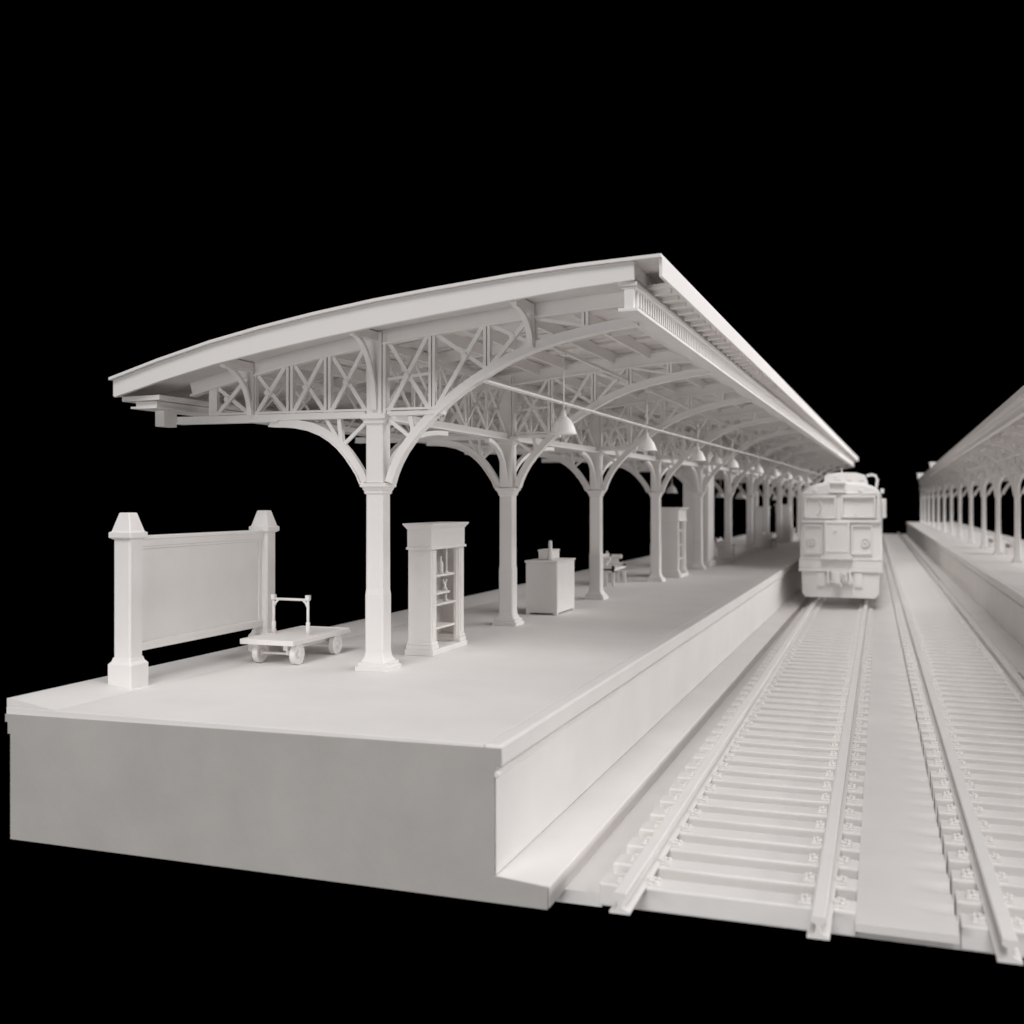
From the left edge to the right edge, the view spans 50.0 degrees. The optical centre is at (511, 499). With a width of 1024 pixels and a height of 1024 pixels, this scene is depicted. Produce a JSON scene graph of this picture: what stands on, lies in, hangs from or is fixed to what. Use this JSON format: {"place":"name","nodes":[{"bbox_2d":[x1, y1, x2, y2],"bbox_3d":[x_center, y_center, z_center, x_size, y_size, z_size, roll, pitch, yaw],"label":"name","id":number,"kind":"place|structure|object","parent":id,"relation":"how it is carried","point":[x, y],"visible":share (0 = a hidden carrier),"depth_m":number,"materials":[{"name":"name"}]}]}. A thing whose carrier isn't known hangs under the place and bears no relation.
{"place":"outdoors","nodes":[
{"label":"outdoors","id":0,"kind":"place"},
{"bbox_2d":[0,0,1023,1023],"label":"sky","id":1,"kind":"structure","parent":0,"point":[841,182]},
{"bbox_2d":[556,568,1023,957],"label":"ground","id":2,"kind":"structure","parent":0,"point":[582,888],"depth_m":10.27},
{"bbox_2d":[5,253,857,909],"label":"platform","id":3,"kind":"structure","parent":2,"relation":"on","point":[531,759],"depth_m":11.95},
{"bbox_2d":[108,510,279,688],"bbox_3d":[-3.466,1.014,12.313,0.286,1.769,2.826,0,0,19],"label":"notice board","id":4,"kind":"object","parent":3,"relation":"on","point":[170,589],"visible":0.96,"depth_m":11.95,"materials":[{"name":"white paint"}]},
{"bbox_2d":[240,594,350,664],"bbox_3d":[-2.587,1.522,13.257,0.704,0.754,1.410,0,0,19],"label":"luggage trolley","id":5,"kind":"object","parent":3,"relation":"on","point":[294,642],"visible":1,"depth_m":13.07,"materials":[{"name":"white paint"}]},
{"bbox_2d":[402,522,468,655],"bbox_3d":[-0.952,1.095,13.905,0.409,1.609,1.176,0,0,19],"label":"bookcase","id":6,"kind":"object","parent":3,"relation":"on","point":[435,624],"visible":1,"depth_m":13.45,"materials":[{"name":"white paint"}]},
{"bbox_2d":[438,556,442,573],"bbox_3d":[-0.897,0.820,13.823,0.064,0.225,0.064,0,0,19],"label":"bottle","id":7,"kind":"object","parent":6,"relation":"on","point":[440,567],"visible":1,"depth_m":13.80,"materials":[{"name":"white ceramic"}]},
{"bbox_2d":[442,579,446,589],"bbox_3d":[-0.854,1.080,13.977,0.069,0.144,0.125,0,0,44],"label":"ornament","id":8,"kind":"object","parent":6,"relation":"on","point":[444,587],"visible":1,"depth_m":13.96,"materials":[{"name":"white paint"}]},
{"bbox_2d":[443,548,451,572],"bbox_3d":[-0.811,0.747,14.010,0.080,0.370,0.206,0,0,19],"label":"ornament","id":9,"kind":"object","parent":6,"relation":"on","point":[446,571],"visible":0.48,"depth_m":13.94,"materials":[{"name":"white paint"}]},
{"bbox_2d":[525,558,575,614],"bbox_3d":[0.655,1.453,18.619,0.576,0.890,1.080,0,0,19],"label":"storage cabinet","id":10,"kind":"object","parent":3,"relation":"on","point":[549,586],"visible":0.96,"depth_m":18.16,"materials":[{"name":"white paint"}]},
{"bbox_2d":[538,549,559,558],"bbox_3d":[0.629,0.920,18.665,0.260,0.156,0.450,0,0,19],"label":"storage box","id":11,"kind":"object","parent":10,"relation":"on","point":[543,553],"visible":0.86,"depth_m":18.50,"materials":[{"name":"white paint"}]},
{"bbox_2d":[547,541,553,559],"bbox_3d":[0.638,0.838,18.265,0.116,0.320,0.116,0,0,19],"label":"bottle","id":12,"kind":"object","parent":10,"relation":"on","point":[550,556],"visible":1,"depth_m":18.23,"materials":[{"name":"white ceramic"}]},
{"bbox_2d":[550,353,576,434],"bbox_3d":[0.613,-1.261,13.022,0.324,0.972,0.324,0,0,19],"label":"pendant lamp","id":13,"kind":"object","parent":3,"relation":"hanging from","point":[563,425],"visible":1,"depth_m":12.95,"materials":[{"name":"white paint"}]},
{"bbox_2d":[603,551,625,585],"bbox_3d":[2.219,1.540,24.745,0.453,0.718,1.161,0,0,19],"label":"bench","id":14,"kind":"object","parent":3,"relation":"on","point":[612,565],"visible":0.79,"depth_m":24.91,"materials":[{"name":"white paint"}]},
{"bbox_2d":[637,390,656,450],"bbox_3d":[2.142,-1.261,17.413,0.324,0.972,0.324,0,0,19],"label":"pendant lamp","id":15,"kind":"object","parent":3,"relation":"hanging from","point":[646,443],"visible":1,"depth_m":17.35,"materials":[{"name":"white ceramic"}]},
{"bbox_2d":[666,483,676,492],"bbox_3d":[5.178,-1.000,35.574,0.372,1.560,0.372,0,0,19],"label":"pendant lamp","id":16,"kind":"object","parent":3,"relation":"hanging from","point":[671,489],"visible":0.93,"depth_m":35.47,"materials":[{"name":"white paint"}]},
{"bbox_2d":[661,507,688,577],"bbox_3d":[3.978,1.046,27.309,0.654,1.706,1.152,0,0,19],"label":"display cabinet","id":17,"kind":"object","parent":3,"relation":"on","point":[673,542],"visible":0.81,"depth_m":26.82,"materials":[{"name":"white paint"}]},
{"bbox_2d":[690,413,705,460],"bbox_3d":[3.719,-1.261,21.947,0.324,0.972,0.324,0,0,19],"label":"pendant lamp","id":18,"kind":"object","parent":3,"relation":"hanging from","point":[698,455],"visible":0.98,"depth_m":21.86,"materials":[{"name":"white ceramic"}]},
{"bbox_2d":[683,437,715,567],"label":"service pier","id":19,"kind":"structure","parent":3,"relation":"on","point":[709,561],"depth_m":30.92,"materials":[{"name":"stone"}]},
{"bbox_2d":[709,426,722,463],"bbox_3d":[5.529,-1.525,29.735,0.372,1.110,0.372,0,0,19],"label":"pendant lamp","id":20,"kind":"object","parent":3,"relation":"hanging from","point":[716,459],"visible":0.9,"depth_m":29.63,"materials":[{"name":"white paint"}]},
{"bbox_2d":[716,478,723,496],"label":"pendant lamp","id":21,"kind":"object","parent":3,"relation":"hanging from","point":[719,494],"visible":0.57,"depth_m":45.39,"materials":[{"name":"white ceramic"}]},
{"bbox_2d":[715,537,734,557],"bbox_3d":[7.004,1.567,36.103,0.483,0.664,1.161,0,0,19],"label":"bench","id":22,"kind":"object","parent":3,"relation":"on","point":[720,547],"visible":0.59,"depth_m":35.62,"materials":[{"name":"white paint"}]},
{"bbox_2d":[726,431,738,467],"bbox_3d":[5.346,-1.261,26.622,0.324,0.972,0.324,0,0,19],"label":"pendant lamp","id":23,"kind":"object","parent":3,"relation":"hanging from","point":[732,463],"visible":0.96,"depth_m":26.54,"materials":[{"name":"white ceramic"}]},
{"bbox_2d":[735,480,746,498],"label":"pendant lamp","id":24,"kind":"object","parent":3,"relation":"hanging from","point":[740,495],"visible":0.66,"depth_m":49.68,"materials":[{"name":"white ceramic"}]},
{"bbox_2d":[748,478,757,543],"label":"service pier","id":25,"kind":"structure","parent":3,"relation":"on","point":[755,501],"depth_m":45.92,"materials":[{"name":"stone"}]},
{"bbox_2d":[753,442,763,472],"bbox_3d":[7.120,-1.261,31.722,0.324,0.972,0.324,0,0,19],"label":"pendant lamp","id":26,"kind":"object","parent":3,"relation":"hanging from","point":[758,468],"visible":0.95,"depth_m":31.64,"materials":[{"name":"white ceramic"}]},
{"bbox_2d":[753,507,770,545],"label":"display cabinet","id":27,"kind":"object","parent":3,"relation":"on","point":[758,512],"visible":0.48,"depth_m":44.95,"materials":[{"name":"white paint"}]},
{"bbox_2d":[761,531,776,548],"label":"bench","id":28,"kind":"object","parent":3,"relation":"on","point":[768,539],"visible":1,"depth_m":42.20,"materials":[{"name":"white paint"}]},
{"bbox_2d":[771,447,779,475],"bbox_3d":[8.665,-1.261,36.161,0.324,0.972,0.324,0,0,19],"label":"pendant lamp","id":29,"kind":"object","parent":3,"relation":"hanging from","point":[775,472],"visible":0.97,"depth_m":36.07,"materials":[{"name":"white ceramic"}]},
{"bbox_2d":[774,504,792,541],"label":"display cabinet","id":30,"kind":"object","parent":3,"relation":"on","point":[786,521],"visible":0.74,"depth_m":49.42,"materials":[{"name":"white paint"}]},
{"bbox_2d":[784,453,792,478],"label":"pendant lamp","id":31,"kind":"object","parent":3,"relation":"hanging from","point":[788,475],"visible":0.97,"depth_m":40.62,"materials":[{"name":"white ceramic"}]},
{"bbox_2d":[795,474,802,480],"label":"pendant lamp","id":32,"kind":"object","parent":3,"relation":"hanging from","point":[798,477],"visible":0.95,"depth_m":45.14,"materials":[{"name":"white ceramic"}]},
{"bbox_2d":[804,461,810,482],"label":"pendant lamp","id":33,"kind":"object","parent":3,"relation":"hanging from","point":[807,480],"visible":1,"depth_m":49.69,"materials":[{"name":"white ceramic"}]},
{"bbox_2d":[599,597,875,940],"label":"railway track","id":34,"kind":"structure","parent":2,"relation":"on","point":[756,817],"depth_m":10.70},
{"bbox_2d":[799,468,885,598],"bbox_3d":[12.141,0.980,39.396,2.279,3.700,21.636,0,0,18],"label":"railcar","id":35,"kind":"object","parent":34,"relation":"on","point":[842,515],"visible":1,"depth_m":29.61,"materials":[{"name":"white paint"}]},
{"bbox_2d":[803,495,836,518],"bbox_3d":[8.365,0.190,29.822,0.889,0.640,0.210,0,0,19],"label":"window","id":36,"kind":"structure","parent":35,"relation":"in","point":[811,502],"depth_m":29.84,"materials":[{"name":"white paint"}]},
{"bbox_2d":[824,520,849,555],"bbox_3d":[8.774,1.040,29.643,0.671,0.960,0.240,0,0,19],"label":"door","id":37,"kind":"structure","parent":35,"relation":"in","point":[836,540],"depth_m":29.52,"materials":[{"name":"white paint"}]},
{"bbox_2d":[840,495,876,517],"bbox_3d":[9.303,0.180,29.496,0.928,0.620,0.210,0,0,19],"label":"window","id":38,"kind":"structure","parent":35,"relation":"in","point":[864,506],"depth_m":29.52,"materials":[{"name":"white paint"}]},
{"bbox_2d":[855,554,959,943],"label":"walkway","id":39,"kind":"structure","parent":2,"relation":"on","point":[903,889],"depth_m":10.13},
{"bbox_2d":[882,532,1023,964],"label":"railway track","id":40,"kind":"structure","parent":2,"relation":"on","point":[966,682],"depth_m":13.33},
{"bbox_2d":[901,386,1023,678],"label":"platform","id":41,"kind":"structure","parent":2,"relation":"on","point":[985,587],"depth_m":34.67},
{"bbox_2d":[988,534,1001,547],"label":"bench","id":42,"kind":"object","parent":41,"relation":"on","point":[990,541],"visible":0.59,"depth_m":43.00,"materials":[{"name":"white paint"}]},
{"bbox_2d":[1005,540,1013,554],"bbox_3d":[17.541,1.626,38.472,0.423,0.547,0.903,0,0,19],"label":"bench","id":43,"kind":"object","parent":41,"relation":"on","point":[1010,545],"visible":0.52,"depth_m":38.12,"materials":[{"name":"white paint"}]},
{"bbox_2d":[791,528,794,539],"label":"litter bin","id":44,"kind":"object","parent":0,"point":[792,533],"visible":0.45,"depth_m":51.76,"materials":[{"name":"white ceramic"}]}
]}

